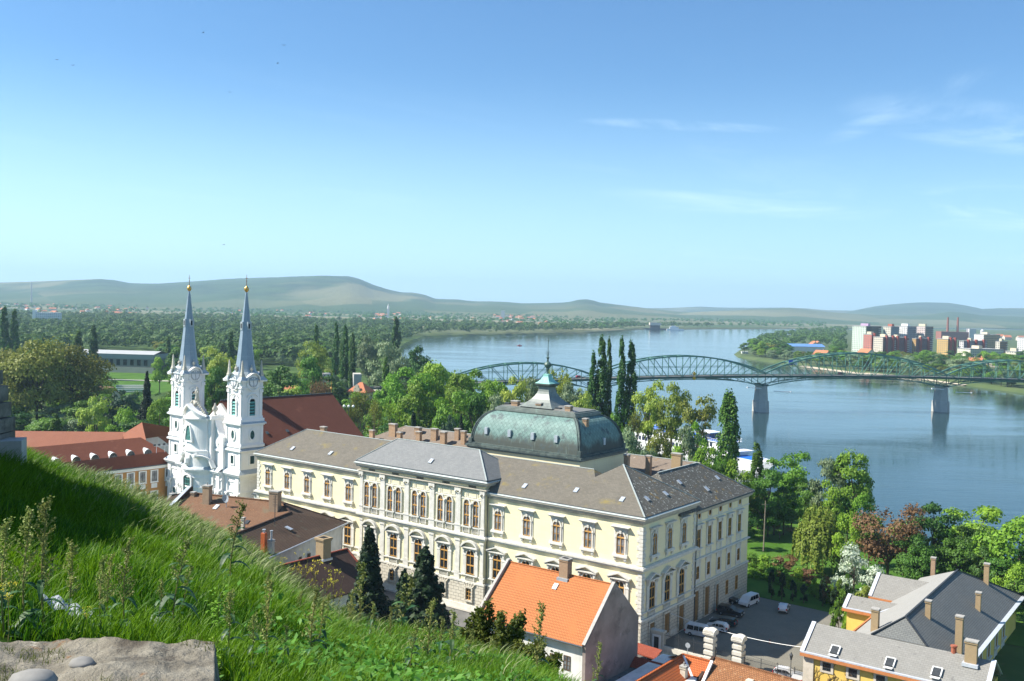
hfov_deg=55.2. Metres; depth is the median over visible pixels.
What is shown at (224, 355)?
broadleaf tree
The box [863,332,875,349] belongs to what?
apartment block
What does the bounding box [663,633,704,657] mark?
iron fence
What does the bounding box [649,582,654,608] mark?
window
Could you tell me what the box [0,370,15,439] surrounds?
ruined wall
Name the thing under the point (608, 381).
poplar
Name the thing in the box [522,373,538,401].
willow tree
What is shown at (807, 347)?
blue hall
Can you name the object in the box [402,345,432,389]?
broadleaf tree
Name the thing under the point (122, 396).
wood undergrowth
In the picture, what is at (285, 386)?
ash tree
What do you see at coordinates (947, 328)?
factory chimney
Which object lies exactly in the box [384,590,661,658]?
street
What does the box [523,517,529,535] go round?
window
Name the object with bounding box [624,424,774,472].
river cruiser
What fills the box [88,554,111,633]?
tall weed
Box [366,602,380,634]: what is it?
tall weed
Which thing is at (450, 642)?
tall weed
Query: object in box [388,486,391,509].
window
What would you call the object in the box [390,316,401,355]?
poplar
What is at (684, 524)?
window
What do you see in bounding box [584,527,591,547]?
window
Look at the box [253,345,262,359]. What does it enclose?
ash tree
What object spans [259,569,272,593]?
tall weed
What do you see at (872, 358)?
ash tree
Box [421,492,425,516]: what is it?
window
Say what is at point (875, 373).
sand shore
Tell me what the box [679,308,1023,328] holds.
hills
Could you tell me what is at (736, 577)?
window
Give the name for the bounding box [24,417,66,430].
broadleaf tree
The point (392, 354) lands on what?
willow tree
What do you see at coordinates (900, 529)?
ash tree
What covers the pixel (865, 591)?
shrub
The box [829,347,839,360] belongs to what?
broadleaf tree
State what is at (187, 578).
tall weed
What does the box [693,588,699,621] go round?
window
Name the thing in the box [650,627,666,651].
gate doorway
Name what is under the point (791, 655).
street lamp
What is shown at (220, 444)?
church
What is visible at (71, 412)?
broadleaf tree
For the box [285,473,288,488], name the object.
window
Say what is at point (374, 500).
window
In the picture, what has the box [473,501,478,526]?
window
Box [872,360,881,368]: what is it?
broadleaf tree
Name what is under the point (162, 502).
silvery seed grass
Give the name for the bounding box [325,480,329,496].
window
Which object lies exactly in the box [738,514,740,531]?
window
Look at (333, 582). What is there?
tall weed
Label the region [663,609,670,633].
window
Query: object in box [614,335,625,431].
poplar
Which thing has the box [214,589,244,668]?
tall weed
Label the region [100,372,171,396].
sports lawn
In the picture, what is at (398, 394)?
ash tree
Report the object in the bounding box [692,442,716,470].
broadleaf tree
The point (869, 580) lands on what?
flowering shrub
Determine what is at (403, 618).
tall weed
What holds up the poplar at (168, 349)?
on the ground at (1010, 658)
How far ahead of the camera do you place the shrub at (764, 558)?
206.01 m
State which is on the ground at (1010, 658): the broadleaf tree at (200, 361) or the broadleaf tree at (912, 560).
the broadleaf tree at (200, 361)
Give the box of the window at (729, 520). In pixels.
[728,518,730,535]
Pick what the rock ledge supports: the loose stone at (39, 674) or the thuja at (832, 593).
the loose stone at (39, 674)
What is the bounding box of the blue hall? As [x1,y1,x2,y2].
[787,343,824,353]
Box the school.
[30,437,168,503]
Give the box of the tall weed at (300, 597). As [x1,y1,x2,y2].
[295,589,304,618]
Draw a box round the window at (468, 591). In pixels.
[466,588,470,599]
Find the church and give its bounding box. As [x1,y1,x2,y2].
[164,275,363,497]
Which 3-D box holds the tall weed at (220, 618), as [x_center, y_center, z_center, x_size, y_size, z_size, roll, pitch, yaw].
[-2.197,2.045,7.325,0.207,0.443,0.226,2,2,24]
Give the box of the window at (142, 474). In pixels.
[140,472,144,482]
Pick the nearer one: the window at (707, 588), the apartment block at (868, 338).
the window at (707, 588)
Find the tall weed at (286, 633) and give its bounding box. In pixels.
[276,625,290,666]
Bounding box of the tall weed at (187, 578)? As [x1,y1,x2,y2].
[174,563,197,614]
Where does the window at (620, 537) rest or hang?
in the palace
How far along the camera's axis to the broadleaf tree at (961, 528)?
196.92 m
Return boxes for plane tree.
[0,336,81,419]
[0,347,38,398]
[35,342,116,405]
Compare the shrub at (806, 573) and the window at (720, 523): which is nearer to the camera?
the window at (720, 523)
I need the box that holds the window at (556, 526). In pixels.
[553,522,559,541]
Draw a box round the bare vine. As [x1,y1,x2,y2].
[814,663,882,680]
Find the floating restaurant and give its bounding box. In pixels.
[645,322,665,329]
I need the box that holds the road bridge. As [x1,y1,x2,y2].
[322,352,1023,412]
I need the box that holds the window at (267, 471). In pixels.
[266,470,269,484]
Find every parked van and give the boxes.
[646,652,675,659]
[684,621,708,636]
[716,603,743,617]
[738,591,759,607]
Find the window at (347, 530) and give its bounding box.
[344,523,350,544]
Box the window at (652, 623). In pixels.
[648,619,655,645]
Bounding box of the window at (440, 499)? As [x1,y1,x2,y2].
[438,495,442,519]
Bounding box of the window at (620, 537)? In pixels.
[616,533,624,554]
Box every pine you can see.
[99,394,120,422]
[113,389,139,425]
[440,414,455,430]
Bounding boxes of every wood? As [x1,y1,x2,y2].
[0,309,713,359]
[747,325,848,350]
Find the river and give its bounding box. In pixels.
[401,328,1023,557]
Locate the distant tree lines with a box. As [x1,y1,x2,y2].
[0,302,825,327]
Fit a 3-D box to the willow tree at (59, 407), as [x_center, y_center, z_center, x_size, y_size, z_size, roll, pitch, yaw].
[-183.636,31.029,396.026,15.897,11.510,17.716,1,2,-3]
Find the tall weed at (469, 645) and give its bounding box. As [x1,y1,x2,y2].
[458,628,474,663]
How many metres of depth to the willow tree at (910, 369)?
925.37 m
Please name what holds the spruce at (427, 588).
on the ground at (1010, 658)
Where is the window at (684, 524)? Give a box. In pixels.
[682,523,685,542]
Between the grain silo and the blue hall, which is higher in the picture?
the grain silo
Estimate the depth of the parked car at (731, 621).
170.56 m
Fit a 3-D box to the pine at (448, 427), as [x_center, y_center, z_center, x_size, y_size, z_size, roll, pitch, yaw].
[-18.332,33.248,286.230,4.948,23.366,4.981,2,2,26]
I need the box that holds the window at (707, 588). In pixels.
[703,583,710,616]
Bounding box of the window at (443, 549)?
[440,544,447,568]
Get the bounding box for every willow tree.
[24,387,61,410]
[33,404,73,419]
[60,416,98,431]
[276,351,289,365]
[326,375,348,394]
[356,335,382,385]
[365,339,403,386]
[389,353,411,391]
[487,392,506,409]
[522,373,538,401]
[558,382,587,408]
[622,425,642,454]
[640,446,656,456]
[669,420,700,460]
[767,350,776,356]
[781,349,793,359]
[808,455,847,507]
[846,354,860,366]
[872,358,888,371]
[898,355,917,372]
[905,366,914,372]
[946,358,974,371]
[998,369,1015,386]
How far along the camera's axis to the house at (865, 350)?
1246.09 m
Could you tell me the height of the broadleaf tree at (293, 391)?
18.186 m
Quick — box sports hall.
[72,349,167,373]
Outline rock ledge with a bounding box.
[0,637,219,680]
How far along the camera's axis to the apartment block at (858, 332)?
1452.36 m
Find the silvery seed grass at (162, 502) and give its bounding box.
[1,446,540,680]
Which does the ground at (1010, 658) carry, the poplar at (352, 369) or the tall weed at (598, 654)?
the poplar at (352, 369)
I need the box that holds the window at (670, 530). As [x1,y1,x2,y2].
[668,528,671,547]
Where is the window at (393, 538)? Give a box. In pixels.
[390,534,396,556]
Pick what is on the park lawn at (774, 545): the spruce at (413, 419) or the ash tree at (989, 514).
the ash tree at (989, 514)
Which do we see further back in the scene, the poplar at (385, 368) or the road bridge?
the road bridge
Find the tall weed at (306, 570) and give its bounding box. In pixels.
[300,554,311,588]
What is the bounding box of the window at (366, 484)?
[364,482,368,505]
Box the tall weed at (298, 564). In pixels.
[292,549,301,574]
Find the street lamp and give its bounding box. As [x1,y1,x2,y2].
[789,652,792,676]
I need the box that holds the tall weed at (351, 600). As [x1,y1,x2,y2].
[346,589,356,622]
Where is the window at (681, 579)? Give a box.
[679,569,683,593]
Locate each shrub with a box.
[459,597,528,653]
[506,639,563,674]
[747,552,759,568]
[747,562,768,579]
[748,554,778,567]
[764,558,788,584]
[767,553,798,575]
[783,567,808,589]
[801,567,816,587]
[808,577,819,597]
[821,574,830,598]
[826,577,842,603]
[829,542,868,594]
[829,588,845,628]
[839,573,852,600]
[841,611,846,628]
[854,585,870,597]
[859,564,884,594]
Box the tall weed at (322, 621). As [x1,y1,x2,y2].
[309,597,332,657]
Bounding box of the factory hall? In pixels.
[936,329,983,339]
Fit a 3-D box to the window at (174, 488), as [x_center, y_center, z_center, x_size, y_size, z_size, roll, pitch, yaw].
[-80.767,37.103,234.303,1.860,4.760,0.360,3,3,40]
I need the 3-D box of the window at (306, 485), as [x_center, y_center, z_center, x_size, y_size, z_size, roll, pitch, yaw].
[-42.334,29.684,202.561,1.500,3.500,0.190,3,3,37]
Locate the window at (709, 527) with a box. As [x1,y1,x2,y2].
[708,525,710,543]
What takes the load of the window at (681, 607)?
in the palace
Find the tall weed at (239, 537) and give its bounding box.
[216,499,251,586]
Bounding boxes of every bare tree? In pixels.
[307,373,329,393]
[346,403,363,427]
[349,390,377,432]
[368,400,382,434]
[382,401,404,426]
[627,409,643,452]
[770,524,796,539]
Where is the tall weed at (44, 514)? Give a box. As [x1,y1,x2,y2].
[15,495,66,634]
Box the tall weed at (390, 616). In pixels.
[386,606,394,636]
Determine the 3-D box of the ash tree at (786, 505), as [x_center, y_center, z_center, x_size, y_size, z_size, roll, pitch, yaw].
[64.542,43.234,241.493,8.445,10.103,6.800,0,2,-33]
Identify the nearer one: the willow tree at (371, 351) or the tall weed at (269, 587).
the tall weed at (269, 587)
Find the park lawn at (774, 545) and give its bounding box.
[747,493,1023,646]
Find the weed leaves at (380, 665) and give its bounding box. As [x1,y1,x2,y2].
[214,553,571,680]
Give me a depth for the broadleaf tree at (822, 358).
1049.81 m
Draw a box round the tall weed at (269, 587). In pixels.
[256,577,286,671]
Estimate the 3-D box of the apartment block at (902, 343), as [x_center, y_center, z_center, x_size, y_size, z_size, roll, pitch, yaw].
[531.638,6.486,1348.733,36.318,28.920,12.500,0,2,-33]
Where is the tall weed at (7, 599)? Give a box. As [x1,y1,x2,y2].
[0,581,16,642]
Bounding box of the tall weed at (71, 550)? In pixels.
[63,539,82,626]
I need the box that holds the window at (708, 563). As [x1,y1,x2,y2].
[707,561,709,574]
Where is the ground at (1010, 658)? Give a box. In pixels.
[0,306,1023,680]
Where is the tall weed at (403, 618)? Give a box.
[388,573,418,626]
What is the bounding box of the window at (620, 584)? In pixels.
[616,580,623,593]
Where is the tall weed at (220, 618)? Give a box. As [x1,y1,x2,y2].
[205,584,228,630]
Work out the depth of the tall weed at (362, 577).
19.36 m
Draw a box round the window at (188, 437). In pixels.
[184,424,192,441]
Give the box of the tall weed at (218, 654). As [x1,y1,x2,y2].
[208,634,225,677]
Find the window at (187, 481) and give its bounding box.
[182,474,191,490]
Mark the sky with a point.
(848, 155)
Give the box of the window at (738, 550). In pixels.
[737,548,739,560]
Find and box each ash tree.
[39,390,92,406]
[64,399,96,413]
[152,341,164,348]
[206,348,235,388]
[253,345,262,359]
[264,380,307,396]
[381,367,436,415]
[430,389,469,430]
[464,368,496,417]
[473,381,493,390]
[631,379,664,444]
[645,424,673,458]
[654,381,691,455]
[676,394,718,449]
[686,420,707,463]
[724,458,753,513]
[749,495,760,513]
[761,500,791,534]
[765,451,810,522]
[821,479,852,524]
[837,350,849,362]
[861,353,881,369]
[888,520,912,574]
[919,350,936,361]
[941,505,1005,573]
[954,351,970,358]
[964,357,981,376]
[981,351,998,363]
[995,354,1017,366]
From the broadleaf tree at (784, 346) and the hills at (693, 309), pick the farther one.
the hills at (693, 309)
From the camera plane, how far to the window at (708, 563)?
176.28 m
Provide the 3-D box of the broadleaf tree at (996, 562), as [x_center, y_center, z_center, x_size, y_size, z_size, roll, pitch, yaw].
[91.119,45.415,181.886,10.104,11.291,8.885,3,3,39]
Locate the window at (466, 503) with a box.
[464,500,468,525]
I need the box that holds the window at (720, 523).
[718,521,721,539]
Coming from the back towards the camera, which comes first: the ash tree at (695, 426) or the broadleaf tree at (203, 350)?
the broadleaf tree at (203, 350)
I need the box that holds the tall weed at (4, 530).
[0,516,26,639]
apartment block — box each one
[852,323,881,351]
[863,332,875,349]
[873,334,895,355]
[883,324,899,336]
[894,335,909,352]
[899,324,916,352]
[912,336,931,353]
[916,324,933,350]
[937,336,956,357]
[957,345,1003,357]
[958,338,986,347]
[974,332,999,348]
[995,338,1007,352]
[1005,348,1022,355]
[1017,337,1023,350]
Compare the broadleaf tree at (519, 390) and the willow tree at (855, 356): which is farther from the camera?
the willow tree at (855, 356)
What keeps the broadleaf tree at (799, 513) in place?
on the park lawn at (774, 545)
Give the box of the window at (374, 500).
[372,483,376,506]
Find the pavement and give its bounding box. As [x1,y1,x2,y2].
[384,588,472,612]
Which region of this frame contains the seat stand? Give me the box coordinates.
[116,385,143,392]
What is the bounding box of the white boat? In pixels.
[666,326,683,329]
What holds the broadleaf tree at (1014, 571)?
on the park lawn at (774, 545)
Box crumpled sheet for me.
[43,594,92,617]
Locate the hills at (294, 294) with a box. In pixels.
[0,276,718,321]
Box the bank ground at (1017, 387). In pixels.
[734,329,1023,392]
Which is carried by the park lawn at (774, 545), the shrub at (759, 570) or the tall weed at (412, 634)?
the shrub at (759, 570)
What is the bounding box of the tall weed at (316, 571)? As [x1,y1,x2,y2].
[308,559,322,596]
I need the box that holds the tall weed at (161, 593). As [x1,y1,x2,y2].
[149,579,169,626]
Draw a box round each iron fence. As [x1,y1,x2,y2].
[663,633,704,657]
[744,656,801,676]
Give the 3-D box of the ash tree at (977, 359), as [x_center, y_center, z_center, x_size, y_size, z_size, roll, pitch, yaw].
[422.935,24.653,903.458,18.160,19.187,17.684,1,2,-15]
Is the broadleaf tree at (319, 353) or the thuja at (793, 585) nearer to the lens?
the thuja at (793, 585)
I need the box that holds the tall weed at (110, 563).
[97,552,117,620]
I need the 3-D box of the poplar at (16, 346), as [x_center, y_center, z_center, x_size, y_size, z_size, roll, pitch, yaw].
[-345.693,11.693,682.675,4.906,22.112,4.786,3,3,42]
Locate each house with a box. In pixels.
[84,383,121,406]
[166,482,348,564]
[282,535,357,608]
[479,556,638,680]
[616,653,712,680]
[696,656,800,680]
[800,556,1023,680]
[813,349,829,360]
[858,348,873,352]
[1002,334,1011,339]
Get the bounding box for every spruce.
[136,370,156,424]
[345,525,393,625]
[388,546,455,637]
[390,568,414,628]
[410,411,416,426]
[459,414,463,429]
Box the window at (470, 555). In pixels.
[466,550,473,574]
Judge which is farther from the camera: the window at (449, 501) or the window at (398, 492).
the window at (398, 492)
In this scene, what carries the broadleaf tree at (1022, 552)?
on the park lawn at (774, 545)
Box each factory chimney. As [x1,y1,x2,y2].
[946,317,948,331]
[956,317,958,331]
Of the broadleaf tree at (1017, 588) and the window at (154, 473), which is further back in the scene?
the window at (154, 473)
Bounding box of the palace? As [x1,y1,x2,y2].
[253,335,754,645]
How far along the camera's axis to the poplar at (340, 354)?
754.08 m
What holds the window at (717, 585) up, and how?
in the palace
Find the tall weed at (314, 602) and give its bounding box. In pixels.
[300,586,327,661]
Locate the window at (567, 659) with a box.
[563,655,570,670]
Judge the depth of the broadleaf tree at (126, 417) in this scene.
314.83 m
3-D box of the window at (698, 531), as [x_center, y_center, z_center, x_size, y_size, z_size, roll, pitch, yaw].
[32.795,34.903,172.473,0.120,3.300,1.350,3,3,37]
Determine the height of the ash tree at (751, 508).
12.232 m
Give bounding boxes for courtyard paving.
[667,597,842,671]
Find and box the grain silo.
[501,311,509,318]
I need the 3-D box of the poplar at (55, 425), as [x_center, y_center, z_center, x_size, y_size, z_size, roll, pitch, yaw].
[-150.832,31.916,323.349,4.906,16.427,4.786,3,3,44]
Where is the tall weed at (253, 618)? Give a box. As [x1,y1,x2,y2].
[240,612,264,673]
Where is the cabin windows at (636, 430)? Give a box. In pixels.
[636,430,716,454]
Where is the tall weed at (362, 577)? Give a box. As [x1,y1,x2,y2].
[351,560,370,621]
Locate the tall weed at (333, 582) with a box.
[328,569,341,607]
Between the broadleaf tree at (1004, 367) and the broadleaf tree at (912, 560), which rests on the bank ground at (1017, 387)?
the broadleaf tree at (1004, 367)
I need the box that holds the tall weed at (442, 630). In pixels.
[434,616,448,659]
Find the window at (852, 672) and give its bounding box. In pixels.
[848,668,856,677]
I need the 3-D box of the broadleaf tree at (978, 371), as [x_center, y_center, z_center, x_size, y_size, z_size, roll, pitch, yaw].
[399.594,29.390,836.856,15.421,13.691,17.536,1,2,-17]
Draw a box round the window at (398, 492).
[396,488,400,511]
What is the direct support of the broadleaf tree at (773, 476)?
on the park lawn at (774, 545)
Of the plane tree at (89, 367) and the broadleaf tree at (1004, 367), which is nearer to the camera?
the plane tree at (89, 367)
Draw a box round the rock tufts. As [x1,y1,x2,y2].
[0,633,221,680]
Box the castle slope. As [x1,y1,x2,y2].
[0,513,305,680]
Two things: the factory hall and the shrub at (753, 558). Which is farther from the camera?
the factory hall
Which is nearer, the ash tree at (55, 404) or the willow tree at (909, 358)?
the ash tree at (55, 404)
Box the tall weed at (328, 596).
[325,593,332,613]
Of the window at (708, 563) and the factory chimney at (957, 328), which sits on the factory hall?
the factory chimney at (957, 328)
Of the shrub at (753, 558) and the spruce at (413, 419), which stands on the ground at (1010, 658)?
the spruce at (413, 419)
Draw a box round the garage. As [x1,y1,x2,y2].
[607,656,662,680]
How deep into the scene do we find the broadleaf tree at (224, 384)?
432.72 m
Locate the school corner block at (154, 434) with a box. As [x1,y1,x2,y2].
[123,422,169,453]
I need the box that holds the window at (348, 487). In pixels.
[346,484,350,500]
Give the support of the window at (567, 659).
in the orange roofed house at (583, 616)
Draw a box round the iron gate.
[715,647,731,660]
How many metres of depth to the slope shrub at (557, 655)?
30.48 m
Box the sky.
[0,0,1023,310]
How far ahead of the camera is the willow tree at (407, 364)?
470.69 m
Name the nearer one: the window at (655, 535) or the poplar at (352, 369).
the window at (655, 535)
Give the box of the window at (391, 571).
[390,569,393,580]
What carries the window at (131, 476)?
in the school
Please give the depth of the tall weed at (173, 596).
6.95 m
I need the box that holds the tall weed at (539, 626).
[527,600,548,672]
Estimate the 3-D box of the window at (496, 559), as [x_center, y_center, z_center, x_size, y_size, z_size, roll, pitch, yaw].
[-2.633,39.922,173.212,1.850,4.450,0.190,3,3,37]
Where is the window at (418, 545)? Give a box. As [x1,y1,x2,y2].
[414,539,421,560]
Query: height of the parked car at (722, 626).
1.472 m
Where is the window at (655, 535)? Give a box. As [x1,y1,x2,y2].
[652,534,656,554]
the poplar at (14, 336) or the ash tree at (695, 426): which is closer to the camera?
the ash tree at (695, 426)
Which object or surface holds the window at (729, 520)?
in the palace
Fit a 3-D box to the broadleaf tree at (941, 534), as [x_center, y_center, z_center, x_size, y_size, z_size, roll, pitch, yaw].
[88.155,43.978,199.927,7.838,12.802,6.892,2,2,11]
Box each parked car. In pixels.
[707,621,729,632]
[709,615,737,626]
[729,596,739,603]
[772,665,793,676]
[778,602,789,612]
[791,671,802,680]
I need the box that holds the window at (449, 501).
[447,497,451,521]
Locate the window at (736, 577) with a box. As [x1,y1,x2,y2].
[735,575,737,588]
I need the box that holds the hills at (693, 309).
[649,307,847,312]
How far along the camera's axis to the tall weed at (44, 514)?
5.97 m
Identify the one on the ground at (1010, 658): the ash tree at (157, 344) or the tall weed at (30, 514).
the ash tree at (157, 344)
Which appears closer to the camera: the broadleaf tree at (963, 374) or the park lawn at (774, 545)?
the park lawn at (774, 545)
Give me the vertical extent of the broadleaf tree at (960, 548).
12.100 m
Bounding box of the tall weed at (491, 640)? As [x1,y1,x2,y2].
[487,636,499,651]
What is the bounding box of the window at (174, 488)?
[171,485,176,493]
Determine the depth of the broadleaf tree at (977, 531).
195.49 m
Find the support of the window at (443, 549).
in the palace
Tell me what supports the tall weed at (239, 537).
on the castle slope
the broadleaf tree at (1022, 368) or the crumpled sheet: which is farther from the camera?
the broadleaf tree at (1022, 368)
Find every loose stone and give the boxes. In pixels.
[8,668,57,680]
[69,656,95,667]
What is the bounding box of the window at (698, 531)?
[697,529,700,547]
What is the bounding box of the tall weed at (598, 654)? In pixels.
[592,641,603,680]
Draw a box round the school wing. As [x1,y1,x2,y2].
[15,431,124,447]
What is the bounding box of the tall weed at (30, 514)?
[0,506,41,638]
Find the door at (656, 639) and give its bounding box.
[654,636,658,647]
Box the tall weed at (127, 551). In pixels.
[109,535,137,632]
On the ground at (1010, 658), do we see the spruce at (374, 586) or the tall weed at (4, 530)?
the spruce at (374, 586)
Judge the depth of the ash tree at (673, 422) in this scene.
322.98 m
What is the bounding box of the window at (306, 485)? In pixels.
[304,476,308,492]
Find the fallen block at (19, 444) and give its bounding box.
[0,437,26,464]
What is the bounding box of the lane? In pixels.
[108,379,166,380]
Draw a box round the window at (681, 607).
[677,602,684,631]
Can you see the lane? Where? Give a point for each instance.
(135, 380)
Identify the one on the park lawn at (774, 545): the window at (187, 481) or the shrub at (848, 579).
the shrub at (848, 579)
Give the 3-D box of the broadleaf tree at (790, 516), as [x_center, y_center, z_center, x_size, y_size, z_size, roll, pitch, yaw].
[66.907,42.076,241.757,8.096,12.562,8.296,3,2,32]
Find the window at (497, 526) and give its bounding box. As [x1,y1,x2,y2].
[494,511,500,530]
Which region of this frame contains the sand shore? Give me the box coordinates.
[806,367,966,384]
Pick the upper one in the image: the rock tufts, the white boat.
the white boat
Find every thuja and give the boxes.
[768,570,774,597]
[777,572,785,598]
[790,579,797,600]
[799,583,807,602]
[819,577,826,605]
[830,589,836,607]
[841,583,849,601]
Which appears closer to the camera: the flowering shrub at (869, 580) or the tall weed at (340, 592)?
the tall weed at (340, 592)
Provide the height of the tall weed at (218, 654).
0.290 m
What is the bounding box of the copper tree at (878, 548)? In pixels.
[851,502,928,574]
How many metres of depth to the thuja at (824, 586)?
183.57 m
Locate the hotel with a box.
[32,310,61,319]
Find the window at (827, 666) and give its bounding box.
[822,662,830,671]
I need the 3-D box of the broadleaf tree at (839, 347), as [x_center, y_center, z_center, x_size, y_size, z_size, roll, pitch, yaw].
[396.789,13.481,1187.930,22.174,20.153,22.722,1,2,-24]
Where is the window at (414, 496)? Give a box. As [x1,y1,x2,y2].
[412,490,416,514]
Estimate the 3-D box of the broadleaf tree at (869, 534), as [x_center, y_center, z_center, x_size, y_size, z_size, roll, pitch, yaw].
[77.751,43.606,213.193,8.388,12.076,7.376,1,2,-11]
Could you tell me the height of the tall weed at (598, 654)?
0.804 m
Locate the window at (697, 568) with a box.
[696,566,698,579]
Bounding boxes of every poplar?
[0,305,10,355]
[9,309,19,351]
[13,341,18,352]
[48,413,60,430]
[72,330,84,368]
[88,324,98,373]
[165,336,170,358]
[227,330,235,360]
[312,322,319,355]
[331,321,339,375]
[339,338,344,366]
[340,324,348,387]
[348,332,355,386]
[348,337,352,367]
[381,357,389,395]
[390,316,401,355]
[587,350,596,408]
[594,333,608,415]
[604,336,612,417]
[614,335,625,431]
[623,339,637,453]
[713,388,741,479]
[750,440,763,489]
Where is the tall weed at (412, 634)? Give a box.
[400,619,423,672]
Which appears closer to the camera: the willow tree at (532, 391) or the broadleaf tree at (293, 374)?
the willow tree at (532, 391)
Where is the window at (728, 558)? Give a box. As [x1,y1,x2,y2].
[727,552,729,564]
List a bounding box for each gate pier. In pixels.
[703,627,718,659]
[731,634,746,663]
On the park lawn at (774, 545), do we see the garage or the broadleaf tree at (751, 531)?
the broadleaf tree at (751, 531)
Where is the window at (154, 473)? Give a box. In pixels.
[152,470,156,480]
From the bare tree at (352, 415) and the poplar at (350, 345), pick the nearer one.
the bare tree at (352, 415)
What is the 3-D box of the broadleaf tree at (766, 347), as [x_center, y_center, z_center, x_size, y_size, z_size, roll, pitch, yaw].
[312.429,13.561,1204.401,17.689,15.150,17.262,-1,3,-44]
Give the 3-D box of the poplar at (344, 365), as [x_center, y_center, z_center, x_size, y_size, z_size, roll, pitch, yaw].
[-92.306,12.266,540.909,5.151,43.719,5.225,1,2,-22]
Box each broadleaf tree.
[7,399,29,419]
[7,411,32,430]
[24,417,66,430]
[58,400,111,424]
[61,334,73,345]
[75,395,111,431]
[82,376,117,398]
[97,393,113,409]
[105,406,135,431]
[119,419,164,431]
[147,396,169,426]
[150,357,169,391]
[154,395,170,414]
[155,342,178,351]
[164,348,180,363]
[165,374,171,400]
[174,355,179,366]
[197,357,212,372]
[199,345,221,360]
[204,366,225,407]
[211,382,227,407]
[219,352,235,359]
[263,365,303,395]
[281,385,302,394]
[285,372,299,379]
[295,340,328,381]
[298,355,323,394]
[299,372,321,383]
[320,375,347,403]
[322,357,332,370]
[328,386,344,397]
[328,386,348,399]
[341,391,363,405]
[342,401,368,422]
[360,413,393,433]
[372,371,403,411]
[375,416,406,434]
[397,381,442,427]
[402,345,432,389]
[404,370,432,397]
[413,358,468,424]
[433,369,453,399]
[444,369,481,425]
[460,390,492,433]
[485,378,507,409]
[499,374,529,404]
[549,368,572,399]
[571,393,597,410]
[577,387,589,405]
[670,441,685,459]
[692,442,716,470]
[715,459,730,474]
[738,343,748,353]
[747,339,759,351]
[748,498,784,534]
[748,510,758,536]
[751,468,788,536]
[752,341,767,351]
[752,486,771,528]
[756,349,765,356]
[760,345,770,356]
[771,486,799,534]
[776,343,794,359]
[784,494,806,531]
[793,480,822,510]
[812,352,825,361]
[825,354,839,365]
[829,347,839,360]
[829,447,875,536]
[829,496,857,533]
[830,344,846,351]
[831,510,861,575]
[846,492,876,545]
[854,512,885,566]
[859,357,870,368]
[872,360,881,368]
[887,352,901,360]
[888,361,900,369]
[892,532,939,578]
[900,544,937,579]
[906,501,962,559]
[913,354,929,369]
[922,364,933,374]
[930,363,945,370]
[931,527,959,567]
[932,354,948,364]
[934,536,978,573]
[945,350,955,359]
[946,524,980,571]
[960,371,970,375]
[965,545,998,578]
[970,367,987,376]
[970,512,1023,577]
[974,527,1008,569]
[978,554,1022,585]
[985,371,997,383]
[991,562,1023,607]
[994,371,1006,383]
[998,366,1017,374]
[1004,579,1023,614]
[1008,354,1023,364]
[1010,545,1023,561]
[1013,365,1023,378]
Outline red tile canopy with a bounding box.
[638,643,661,658]
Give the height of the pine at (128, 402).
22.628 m
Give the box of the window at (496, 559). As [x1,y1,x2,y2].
[492,554,500,577]
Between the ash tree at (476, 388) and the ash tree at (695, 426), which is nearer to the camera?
the ash tree at (695, 426)
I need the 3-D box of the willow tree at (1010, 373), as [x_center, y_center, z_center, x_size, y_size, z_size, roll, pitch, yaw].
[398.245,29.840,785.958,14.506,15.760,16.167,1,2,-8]
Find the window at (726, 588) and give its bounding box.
[725,580,727,594]
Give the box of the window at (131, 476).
[128,473,133,483]
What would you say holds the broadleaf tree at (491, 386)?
on the ground at (1010, 658)
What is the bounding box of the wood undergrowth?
[19,351,382,431]
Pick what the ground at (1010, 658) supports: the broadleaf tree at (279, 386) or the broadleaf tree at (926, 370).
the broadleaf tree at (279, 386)
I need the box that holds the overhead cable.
[671,613,798,646]
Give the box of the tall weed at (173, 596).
[153,537,198,631]
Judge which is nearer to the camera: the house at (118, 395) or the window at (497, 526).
the window at (497, 526)
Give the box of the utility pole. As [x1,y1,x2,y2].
[762,501,767,550]
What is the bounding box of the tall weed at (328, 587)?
[320,567,331,596]
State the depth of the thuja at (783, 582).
187.47 m
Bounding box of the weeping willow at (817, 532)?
[791,503,844,575]
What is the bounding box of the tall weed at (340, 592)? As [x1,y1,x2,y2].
[335,576,344,609]
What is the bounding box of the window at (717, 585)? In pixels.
[714,581,719,610]
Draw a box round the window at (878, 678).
[876,675,884,680]
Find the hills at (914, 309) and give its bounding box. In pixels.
[842,302,1023,316]
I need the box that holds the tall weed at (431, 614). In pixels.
[418,597,438,662]
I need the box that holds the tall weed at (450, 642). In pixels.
[441,609,462,662]
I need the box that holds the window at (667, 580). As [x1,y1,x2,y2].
[664,575,669,600]
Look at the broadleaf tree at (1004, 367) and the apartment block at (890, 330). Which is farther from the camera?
the apartment block at (890, 330)

